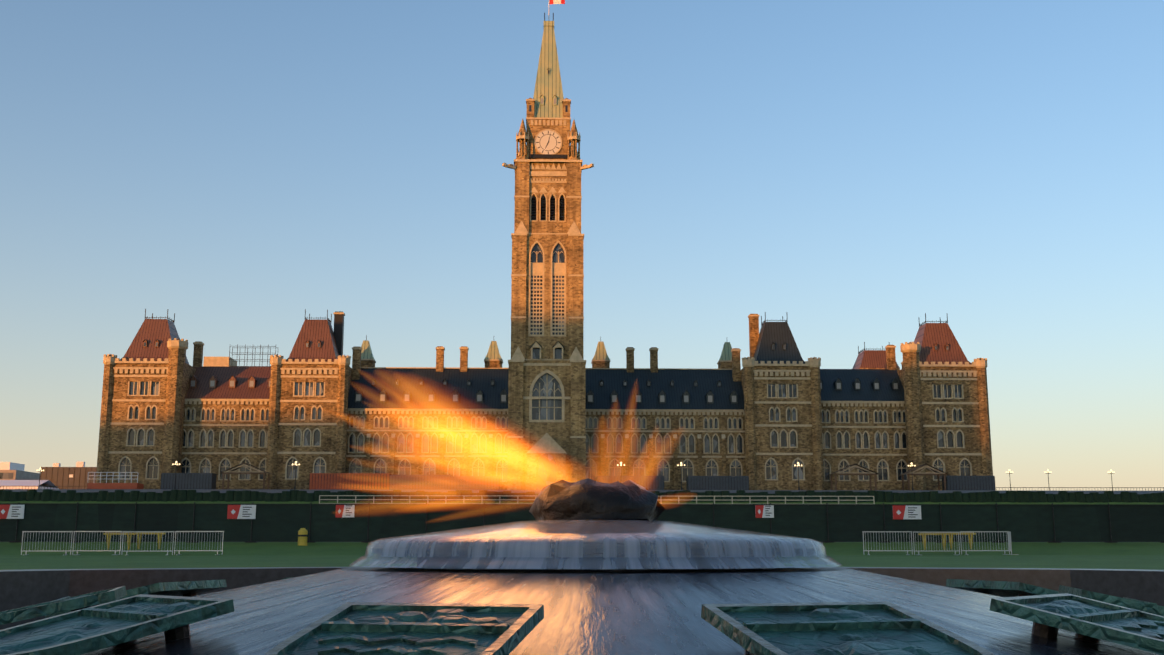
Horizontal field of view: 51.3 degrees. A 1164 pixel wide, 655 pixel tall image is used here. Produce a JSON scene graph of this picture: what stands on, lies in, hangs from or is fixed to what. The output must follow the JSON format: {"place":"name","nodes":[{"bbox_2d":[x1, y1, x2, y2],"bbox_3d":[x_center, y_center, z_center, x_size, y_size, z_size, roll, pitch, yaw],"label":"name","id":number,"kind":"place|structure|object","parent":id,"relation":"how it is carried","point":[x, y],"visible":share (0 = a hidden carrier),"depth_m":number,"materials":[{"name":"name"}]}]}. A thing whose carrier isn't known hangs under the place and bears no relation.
{"place":"outdoors","nodes":[
{"label":"outdoors","id":0,"kind":"place"},
{"bbox_2d":[0,462,96,488],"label":"distant buildings","id":1,"kind":"structure","parent":0,"point":[17,476],"depth_m":257.50,"materials":[{"name":"brown brick"}]},
{"bbox_2d":[0,489,1163,569],"bbox_3d":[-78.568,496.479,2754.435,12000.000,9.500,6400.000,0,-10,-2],"label":"ground","id":2,"kind":"structure","parent":0,"point":[1118,555],"depth_m":58.84,"materials":[{"name":"green plant"}]},
{"bbox_2d":[21,528,1018,554],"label":"crowd barriers","id":3,"kind":"object","parent":2,"relation":"on","point":[302,536],"visible":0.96,"depth_m":58.48,"materials":[{"name":"silver metal"}]},
{"bbox_2d":[96,309,992,489],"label":"building","id":4,"kind":"structure","parent":2,"relation":"on","point":[773,412],"depth_m":199.73,"materials":[{"name":"stone"}]},
{"bbox_2d":[502,0,593,489],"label":"clock tower","id":5,"kind":"structure","parent":2,"relation":"on","point":[546,436],"depth_m":190.52,"materials":[{"name":"stone"}]},
{"bbox_2d":[0,502,1163,542],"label":"construction fence","id":6,"kind":"object","parent":2,"relation":"on","point":[822,523],"visible":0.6,"depth_m":64.11,"materials":[{"name":"green metal"}]},
{"bbox_2d":[0,461,1163,503],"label":"terrace site furniture","id":7,"kind":"object","parent":2,"relation":"on","point":[351,481],"visible":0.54,"depth_m":188.00,"materials":[{"name":"beige"}]},
{"bbox_2d":[0,489,1163,502],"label":"hedge","id":8,"kind":"object","parent":2,"relation":"on","point":[305,496],"visible":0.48,"depth_m":170.00,"materials":[{"name":"green plant"}]},
{"label":"flame plaza paving","id":9,"kind":"structure","parent":2,"relation":"on","visible":0},
{"bbox_2d":[0,566,1163,629],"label":"low wall","id":10,"kind":"structure","parent":9,"relation":"on","point":[23,588],"depth_m":7.18,"materials":[{"name":"stone"}]},
{"bbox_2d":[0,0,1163,490],"label":"sky","id":11,"kind":"structure","parent":0,"point":[849,172],"materials":[{"name":"blue"}]},
{"bbox_2d":[81,556,1159,654],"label":"fountain","id":12,"kind":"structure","parent":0,"point":[590,610],"depth_m":3.15,"materials":[{"name":"stone"}]},
{"bbox_2d":[0,586,126,624],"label":"plaque","id":13,"kind":"object","parent":12,"relation":"on","point":[75,603],"visible":0.88,"depth_m":3.54,"materials":[{"name":"green stone"}]},
{"bbox_2d":[0,594,233,654],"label":"province shield","id":14,"kind":"object","parent":12,"relation":"on","point":[97,627],"visible":0.98,"depth_m":2.91,"materials":[{"name":"green stone"}]},
{"bbox_2d":[45,579,226,617],"bbox_3d":[-1.731,1.070,4.632,0.570,0.094,0.470,-14,-13,11],"label":"province shield","id":15,"kind":"object","parent":12,"relation":"on","point":[188,588],"visible":0.33,"depth_m":4.51,"materials":[{"name":"teal metal"}]},
{"bbox_2d":[265,602,543,654],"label":"province shield","id":16,"kind":"object","parent":12,"relation":"on","point":[359,628],"visible":1,"depth_m":2.55,"materials":[{"name":"green stone"}]},
{"bbox_2d":[372,522,818,556],"bbox_3d":[0.047,0.744,4.261,1.560,0.116,1.560,0,-10,-2],"label":"fountain bronze bowl","id":17,"kind":"object","parent":12,"relation":"on","point":[642,549],"visible":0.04,"depth_m":3.67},
{"bbox_2d":[350,520,842,568],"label":"fountain water","id":18,"kind":"structure","parent":17,"relation":"on","point":[525,547],"depth_m":3.60,"materials":[{"name":"clear liquid"}]},
{"bbox_2d":[529,478,664,522],"bbox_3d":[0.051,0.625,4.286,0.477,0.168,0.465,0,-10,-2],"label":"flame burner","id":19,"kind":"object","parent":17,"relation":"on","point":[588,499],"visible":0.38,"depth_m":4.11,"materials":[{"name":"stone"}]},
{"bbox_2d":[701,602,993,654],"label":"province shield","id":20,"kind":"object","parent":12,"relation":"on","point":[855,628],"visible":1,"depth_m":2.57,"materials":[{"name":"green stone"}]},
{"bbox_2d":[946,579,1057,596],"bbox_3d":[1.798,1.088,4.730,0.570,0.094,0.470,15,-14,-14],"label":"plaque","id":21,"kind":"object","parent":12,"relation":"on","point":[1005,589],"visible":0.31,"depth_m":4.61,"materials":[{"name":"teal metal"}]},
{"bbox_2d":[990,593,1163,654],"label":"province shield","id":22,"kind":"object","parent":12,"relation":"on","point":[1049,615],"visible":0.94,"depth_m":2.98,"materials":[{"name":"green stone"}]},
{"bbox_2d":[1058,585,1163,615],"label":"plaque","id":23,"kind":"object","parent":12,"relation":"on","point":[1149,607],"visible":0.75,"depth_m":3.63,"materials":[{"name":"teal metal"}]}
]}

